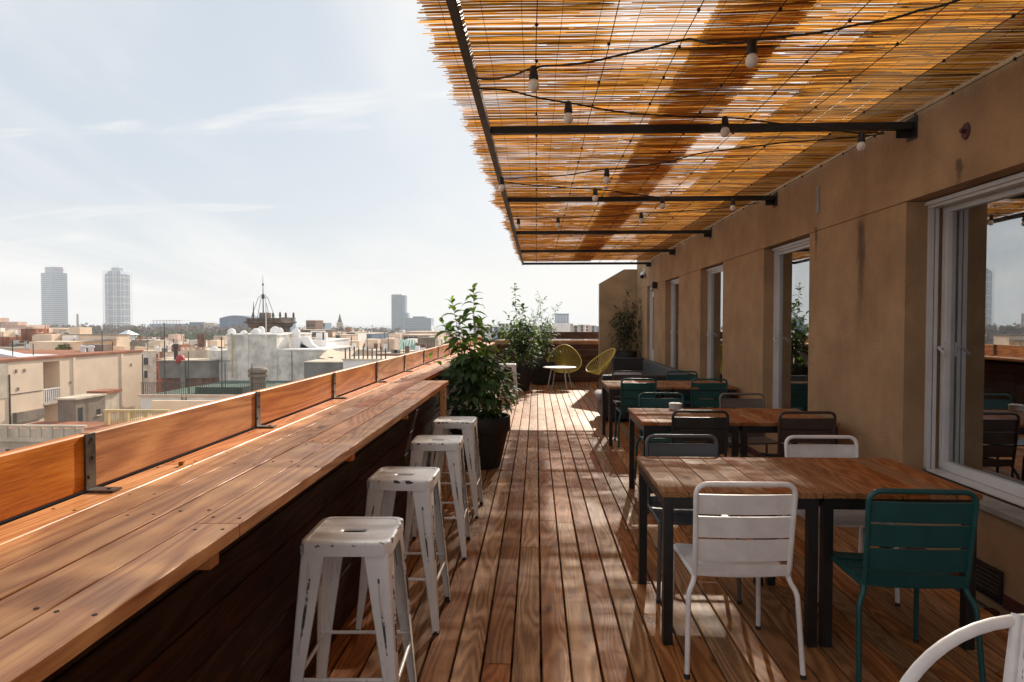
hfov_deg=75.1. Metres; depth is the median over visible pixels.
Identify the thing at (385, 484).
bar stool
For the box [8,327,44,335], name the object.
rooftop house
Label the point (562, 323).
grey high block
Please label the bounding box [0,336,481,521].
back board
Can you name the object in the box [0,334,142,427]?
cream building
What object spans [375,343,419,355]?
rooftop house
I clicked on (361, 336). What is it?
white gable house
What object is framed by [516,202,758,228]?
string light
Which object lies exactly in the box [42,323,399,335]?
woodland
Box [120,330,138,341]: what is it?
white pavilion
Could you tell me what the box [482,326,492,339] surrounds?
skyline house
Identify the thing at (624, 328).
bamboo shrub
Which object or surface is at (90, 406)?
roof shed
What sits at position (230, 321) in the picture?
curved roof block
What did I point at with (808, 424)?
metal chair
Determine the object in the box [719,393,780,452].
metal chair
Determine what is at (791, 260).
window
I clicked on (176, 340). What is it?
rooftop house
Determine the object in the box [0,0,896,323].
sky
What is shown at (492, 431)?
plant pot
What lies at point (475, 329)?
skyline house
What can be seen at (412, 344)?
copper roof hall
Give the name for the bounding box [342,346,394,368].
building
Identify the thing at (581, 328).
skyline house
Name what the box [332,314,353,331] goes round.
church
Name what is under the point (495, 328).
skyline house
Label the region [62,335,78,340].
rooftop house
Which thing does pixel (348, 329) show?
rooftop house
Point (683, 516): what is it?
metal chair
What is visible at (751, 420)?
dining table
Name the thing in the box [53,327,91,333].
rooftop house
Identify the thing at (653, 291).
door
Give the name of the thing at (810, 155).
reed screen
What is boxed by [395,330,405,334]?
rooftop house
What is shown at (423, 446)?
bar stool
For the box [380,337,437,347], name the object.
rooftop house
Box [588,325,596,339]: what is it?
skyline house
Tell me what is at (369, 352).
rooftop house
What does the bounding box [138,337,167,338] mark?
park pavilion
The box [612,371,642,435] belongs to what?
metal chair
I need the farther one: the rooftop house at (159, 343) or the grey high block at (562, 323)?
the grey high block at (562, 323)
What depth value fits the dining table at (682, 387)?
8.35 m
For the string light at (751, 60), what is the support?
hanging from the shade frame at (908, 129)
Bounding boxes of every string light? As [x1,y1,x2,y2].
[477,0,959,91]
[479,87,883,150]
[499,133,884,191]
[504,181,758,210]
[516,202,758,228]
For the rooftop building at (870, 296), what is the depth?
4.72 m
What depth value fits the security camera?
15.43 m
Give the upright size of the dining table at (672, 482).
0.750 m
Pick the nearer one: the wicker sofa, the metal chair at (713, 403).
the metal chair at (713, 403)
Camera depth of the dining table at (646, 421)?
5.70 m
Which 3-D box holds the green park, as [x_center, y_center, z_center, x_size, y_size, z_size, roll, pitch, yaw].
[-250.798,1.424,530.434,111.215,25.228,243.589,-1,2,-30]
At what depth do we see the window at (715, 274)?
10.06 m
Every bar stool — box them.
[290,517,416,681]
[355,467,450,634]
[404,435,470,559]
[430,416,482,517]
[497,363,518,403]
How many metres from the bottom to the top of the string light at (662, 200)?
0.167 m
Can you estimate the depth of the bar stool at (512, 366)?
12.77 m
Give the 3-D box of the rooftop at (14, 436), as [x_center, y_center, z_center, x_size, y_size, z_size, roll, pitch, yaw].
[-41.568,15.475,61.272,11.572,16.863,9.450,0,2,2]
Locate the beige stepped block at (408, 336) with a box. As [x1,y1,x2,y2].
[402,334,435,339]
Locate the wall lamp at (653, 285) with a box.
[651,282,656,288]
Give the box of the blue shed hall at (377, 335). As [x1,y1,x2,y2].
[366,332,387,338]
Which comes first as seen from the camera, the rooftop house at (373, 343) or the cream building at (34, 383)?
the cream building at (34, 383)
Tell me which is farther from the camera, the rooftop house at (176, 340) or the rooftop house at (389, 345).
the rooftop house at (176, 340)
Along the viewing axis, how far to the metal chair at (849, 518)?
4.08 m
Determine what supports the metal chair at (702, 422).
on the deck
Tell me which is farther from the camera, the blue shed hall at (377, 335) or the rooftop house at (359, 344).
the blue shed hall at (377, 335)
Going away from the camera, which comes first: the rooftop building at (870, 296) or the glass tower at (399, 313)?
the rooftop building at (870, 296)
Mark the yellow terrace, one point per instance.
(160, 406)
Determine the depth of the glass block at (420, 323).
1116.29 m
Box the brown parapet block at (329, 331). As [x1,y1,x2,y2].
[300,329,331,336]
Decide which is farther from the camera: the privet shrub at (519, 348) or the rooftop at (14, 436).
the rooftop at (14, 436)
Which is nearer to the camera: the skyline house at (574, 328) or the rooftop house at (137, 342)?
the rooftop house at (137, 342)
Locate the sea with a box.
[27,324,598,332]
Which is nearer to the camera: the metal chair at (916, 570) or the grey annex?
the metal chair at (916, 570)
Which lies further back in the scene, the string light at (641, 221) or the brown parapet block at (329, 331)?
the brown parapet block at (329, 331)
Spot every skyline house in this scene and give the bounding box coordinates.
[474,324,484,335]
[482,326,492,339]
[493,326,500,339]
[498,323,509,339]
[570,325,579,339]
[580,325,583,339]
[584,325,587,339]
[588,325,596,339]
[594,326,598,339]
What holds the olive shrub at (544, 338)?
on the plant pot at (540, 375)
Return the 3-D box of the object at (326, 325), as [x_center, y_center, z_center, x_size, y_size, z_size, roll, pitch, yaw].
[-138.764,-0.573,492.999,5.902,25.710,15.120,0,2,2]
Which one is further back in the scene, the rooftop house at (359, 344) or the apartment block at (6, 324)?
the apartment block at (6, 324)
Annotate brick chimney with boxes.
[76,314,78,326]
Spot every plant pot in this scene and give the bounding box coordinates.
[449,412,509,469]
[510,364,532,390]
[529,361,554,384]
[615,351,636,356]
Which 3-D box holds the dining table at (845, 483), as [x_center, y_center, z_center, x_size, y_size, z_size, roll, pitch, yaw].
[1.852,1.080,3.555,0.732,0.750,0.840,0,2,2]
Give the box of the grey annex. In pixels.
[157,343,219,391]
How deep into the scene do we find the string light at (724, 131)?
4.12 m
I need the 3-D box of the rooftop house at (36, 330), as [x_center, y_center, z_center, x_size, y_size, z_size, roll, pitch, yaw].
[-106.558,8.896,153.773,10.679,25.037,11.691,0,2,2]
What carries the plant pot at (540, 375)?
on the deck
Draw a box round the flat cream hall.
[29,334,129,349]
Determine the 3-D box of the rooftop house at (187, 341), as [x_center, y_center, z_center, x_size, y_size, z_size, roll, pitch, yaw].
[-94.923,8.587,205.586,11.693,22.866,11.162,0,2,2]
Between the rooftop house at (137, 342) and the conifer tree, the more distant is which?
the conifer tree
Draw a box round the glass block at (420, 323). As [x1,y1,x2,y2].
[404,316,433,331]
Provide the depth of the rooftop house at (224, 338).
198.71 m
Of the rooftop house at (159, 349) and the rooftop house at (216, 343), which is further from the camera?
the rooftop house at (216, 343)
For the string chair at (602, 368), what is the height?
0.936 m
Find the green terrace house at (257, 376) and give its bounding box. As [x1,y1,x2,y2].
[138,323,292,416]
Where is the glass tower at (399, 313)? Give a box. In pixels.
[391,294,409,332]
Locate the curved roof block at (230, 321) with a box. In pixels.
[217,315,258,330]
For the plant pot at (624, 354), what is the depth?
16.10 m
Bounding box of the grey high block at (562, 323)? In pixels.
[552,314,570,339]
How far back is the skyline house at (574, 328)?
319.99 m
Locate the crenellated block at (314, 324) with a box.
[306,320,322,328]
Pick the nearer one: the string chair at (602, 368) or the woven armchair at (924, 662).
the woven armchair at (924, 662)
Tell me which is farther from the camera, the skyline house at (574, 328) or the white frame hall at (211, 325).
the white frame hall at (211, 325)
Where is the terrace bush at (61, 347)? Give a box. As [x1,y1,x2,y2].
[55,343,70,349]
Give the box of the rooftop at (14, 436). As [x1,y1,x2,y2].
[0,421,122,452]
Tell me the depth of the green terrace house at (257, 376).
78.57 m
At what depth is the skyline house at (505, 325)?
371.02 m
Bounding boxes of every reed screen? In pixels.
[417,0,816,261]
[583,0,1023,259]
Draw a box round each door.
[78,407,82,421]
[652,291,653,360]
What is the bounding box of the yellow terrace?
[103,400,214,424]
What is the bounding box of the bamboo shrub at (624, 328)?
[606,289,641,355]
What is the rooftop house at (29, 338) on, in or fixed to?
on the ground
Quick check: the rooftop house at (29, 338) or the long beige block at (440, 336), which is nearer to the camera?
the rooftop house at (29, 338)
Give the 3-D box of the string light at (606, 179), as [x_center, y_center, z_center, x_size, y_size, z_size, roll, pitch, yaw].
[1.215,-1.381,5.223,2.986,0.169,0.324,1,2,29]
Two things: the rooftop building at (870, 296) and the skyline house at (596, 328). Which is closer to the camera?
the rooftop building at (870, 296)
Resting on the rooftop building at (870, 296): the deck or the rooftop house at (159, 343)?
the deck
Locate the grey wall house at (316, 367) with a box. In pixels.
[303,359,342,378]
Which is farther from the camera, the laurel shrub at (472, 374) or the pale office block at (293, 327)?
the pale office block at (293, 327)
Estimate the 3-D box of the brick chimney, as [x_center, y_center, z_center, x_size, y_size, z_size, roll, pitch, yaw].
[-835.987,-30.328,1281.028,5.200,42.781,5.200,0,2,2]
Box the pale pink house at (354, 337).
[335,334,357,340]
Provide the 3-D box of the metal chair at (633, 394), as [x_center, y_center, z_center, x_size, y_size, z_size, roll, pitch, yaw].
[1.582,0.890,8.540,0.531,0.861,0.501,0,2,0]
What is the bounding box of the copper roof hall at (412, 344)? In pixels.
[399,339,416,349]
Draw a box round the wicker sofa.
[595,357,694,419]
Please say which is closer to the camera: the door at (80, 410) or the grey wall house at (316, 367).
the door at (80, 410)
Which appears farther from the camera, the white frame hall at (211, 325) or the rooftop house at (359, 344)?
the white frame hall at (211, 325)
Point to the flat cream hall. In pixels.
(121, 341)
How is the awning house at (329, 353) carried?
on the ground
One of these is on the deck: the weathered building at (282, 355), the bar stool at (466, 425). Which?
the bar stool at (466, 425)
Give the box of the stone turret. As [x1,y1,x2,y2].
[244,283,296,345]
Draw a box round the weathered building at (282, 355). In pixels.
[209,326,351,381]
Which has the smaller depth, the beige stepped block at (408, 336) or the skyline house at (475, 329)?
the beige stepped block at (408, 336)
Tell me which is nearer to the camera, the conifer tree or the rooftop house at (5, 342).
the rooftop house at (5, 342)
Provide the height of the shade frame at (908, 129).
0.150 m
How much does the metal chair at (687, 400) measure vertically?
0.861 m
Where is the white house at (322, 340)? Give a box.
[311,331,349,346]
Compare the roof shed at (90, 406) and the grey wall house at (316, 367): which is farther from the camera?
the grey wall house at (316, 367)
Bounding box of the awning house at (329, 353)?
[319,348,357,358]
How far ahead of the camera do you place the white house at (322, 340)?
114.41 m
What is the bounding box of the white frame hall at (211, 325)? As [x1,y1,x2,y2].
[150,320,219,329]
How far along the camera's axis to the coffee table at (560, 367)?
15.76 m
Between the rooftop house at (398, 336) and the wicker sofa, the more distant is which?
the rooftop house at (398, 336)
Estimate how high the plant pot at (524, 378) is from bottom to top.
0.600 m
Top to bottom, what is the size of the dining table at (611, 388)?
0.750 m
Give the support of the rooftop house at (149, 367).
on the ground
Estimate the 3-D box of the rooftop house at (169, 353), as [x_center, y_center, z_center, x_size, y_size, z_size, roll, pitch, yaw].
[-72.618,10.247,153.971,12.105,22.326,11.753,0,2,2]
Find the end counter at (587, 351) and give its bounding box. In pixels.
[490,332,598,382]
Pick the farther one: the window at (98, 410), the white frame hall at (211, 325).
the white frame hall at (211, 325)
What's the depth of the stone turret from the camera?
134.26 m
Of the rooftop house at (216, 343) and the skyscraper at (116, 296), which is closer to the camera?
the rooftop house at (216, 343)
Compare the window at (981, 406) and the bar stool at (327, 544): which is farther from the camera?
the window at (981, 406)
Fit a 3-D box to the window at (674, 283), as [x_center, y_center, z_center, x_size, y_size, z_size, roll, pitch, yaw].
[3.136,-0.246,12.562,0.093,1.853,1.240,0,2,2]
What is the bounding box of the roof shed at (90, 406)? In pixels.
[54,389,121,421]
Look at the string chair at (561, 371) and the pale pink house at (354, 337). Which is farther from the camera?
the pale pink house at (354, 337)
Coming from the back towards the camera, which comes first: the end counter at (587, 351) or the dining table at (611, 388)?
the end counter at (587, 351)
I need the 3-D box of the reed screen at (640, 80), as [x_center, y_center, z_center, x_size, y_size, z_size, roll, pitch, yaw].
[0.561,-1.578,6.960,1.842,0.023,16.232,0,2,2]
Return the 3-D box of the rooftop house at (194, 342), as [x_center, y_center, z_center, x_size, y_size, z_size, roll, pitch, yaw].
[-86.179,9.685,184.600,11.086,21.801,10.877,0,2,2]
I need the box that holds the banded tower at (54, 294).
[41,267,67,326]
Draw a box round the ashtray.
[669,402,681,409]
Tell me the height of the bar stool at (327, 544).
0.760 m
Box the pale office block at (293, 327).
[282,317,295,331]
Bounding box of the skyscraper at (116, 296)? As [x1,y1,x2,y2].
[102,265,131,327]
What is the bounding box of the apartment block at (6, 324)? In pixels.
[0,318,68,333]
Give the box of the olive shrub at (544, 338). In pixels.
[528,294,561,361]
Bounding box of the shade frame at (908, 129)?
[446,0,1023,266]
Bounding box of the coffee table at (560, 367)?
[543,366,575,388]
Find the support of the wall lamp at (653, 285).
attached to the rooftop building at (870, 296)
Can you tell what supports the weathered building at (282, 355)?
on the ground
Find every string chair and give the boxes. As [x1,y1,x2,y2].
[547,344,581,384]
[586,348,615,387]
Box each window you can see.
[96,409,101,415]
[670,278,678,368]
[706,265,722,381]
[772,237,809,410]
[924,172,1023,506]
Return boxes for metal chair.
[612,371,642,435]
[614,378,656,446]
[634,392,690,477]
[645,434,741,604]
[665,371,704,407]
[671,410,733,516]
[673,482,806,680]
[685,378,730,447]
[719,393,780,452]
[758,411,835,457]
[778,435,900,606]
[830,488,985,681]
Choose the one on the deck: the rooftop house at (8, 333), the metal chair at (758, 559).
the metal chair at (758, 559)
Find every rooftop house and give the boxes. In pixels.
[0,329,61,349]
[0,331,20,336]
[0,332,23,347]
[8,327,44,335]
[11,333,52,345]
[21,329,48,336]
[45,325,68,333]
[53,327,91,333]
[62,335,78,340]
[131,334,185,349]
[134,336,207,347]
[135,339,173,350]
[142,340,170,393]
[146,334,185,345]
[155,345,194,392]
[157,351,173,392]
[158,344,189,357]
[177,332,213,343]
[190,340,226,347]
[206,340,224,347]
[207,334,226,346]
[342,328,351,332]
[349,338,364,347]
[351,332,384,355]
[365,339,420,355]
[373,338,427,355]
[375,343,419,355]
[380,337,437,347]
[388,334,401,339]
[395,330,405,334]
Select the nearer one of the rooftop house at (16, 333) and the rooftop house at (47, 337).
the rooftop house at (47, 337)
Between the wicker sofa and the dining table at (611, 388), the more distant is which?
the wicker sofa
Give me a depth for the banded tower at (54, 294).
1546.69 m
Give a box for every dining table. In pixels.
[601,380,672,445]
[628,408,740,513]
[636,456,822,647]
[660,381,737,407]
[712,408,839,456]
[764,457,982,649]
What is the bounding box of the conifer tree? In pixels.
[89,326,101,333]
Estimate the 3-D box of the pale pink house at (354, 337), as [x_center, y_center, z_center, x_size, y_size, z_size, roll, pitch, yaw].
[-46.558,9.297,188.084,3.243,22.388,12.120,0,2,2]
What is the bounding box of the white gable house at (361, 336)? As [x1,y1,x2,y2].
[346,332,365,343]
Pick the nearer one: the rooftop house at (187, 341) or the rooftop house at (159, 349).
the rooftop house at (159, 349)
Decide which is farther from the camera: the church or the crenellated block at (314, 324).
the church
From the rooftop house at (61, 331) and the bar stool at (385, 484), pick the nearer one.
the bar stool at (385, 484)
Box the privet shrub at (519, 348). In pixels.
[492,283,545,369]
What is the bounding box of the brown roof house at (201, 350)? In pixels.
[180,334,226,357]
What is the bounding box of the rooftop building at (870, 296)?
[418,0,1023,681]
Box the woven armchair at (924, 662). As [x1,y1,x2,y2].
[899,612,1023,681]
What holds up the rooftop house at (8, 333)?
on the ground
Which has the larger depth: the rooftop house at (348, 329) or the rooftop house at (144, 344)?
the rooftop house at (348, 329)
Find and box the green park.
[130,328,249,339]
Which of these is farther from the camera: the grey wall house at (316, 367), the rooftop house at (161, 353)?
the rooftop house at (161, 353)
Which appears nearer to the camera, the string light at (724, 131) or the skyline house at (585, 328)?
the string light at (724, 131)
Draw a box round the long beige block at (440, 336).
[406,331,445,338]
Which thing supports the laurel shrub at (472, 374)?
on the plant pot at (492, 431)
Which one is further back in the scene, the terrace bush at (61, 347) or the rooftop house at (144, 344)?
the rooftop house at (144, 344)
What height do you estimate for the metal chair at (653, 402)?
0.861 m
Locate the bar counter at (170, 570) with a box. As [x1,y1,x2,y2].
[0,342,494,681]
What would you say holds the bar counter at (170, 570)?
on the rooftop building at (870, 296)
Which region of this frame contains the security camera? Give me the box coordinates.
[640,268,644,278]
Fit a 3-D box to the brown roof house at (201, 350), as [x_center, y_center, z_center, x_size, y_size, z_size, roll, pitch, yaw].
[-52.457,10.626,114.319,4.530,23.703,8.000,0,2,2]
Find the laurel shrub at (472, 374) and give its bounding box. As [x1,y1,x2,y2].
[428,283,522,418]
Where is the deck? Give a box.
[311,382,1023,681]
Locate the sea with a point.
(387, 326)
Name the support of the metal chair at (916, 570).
on the deck

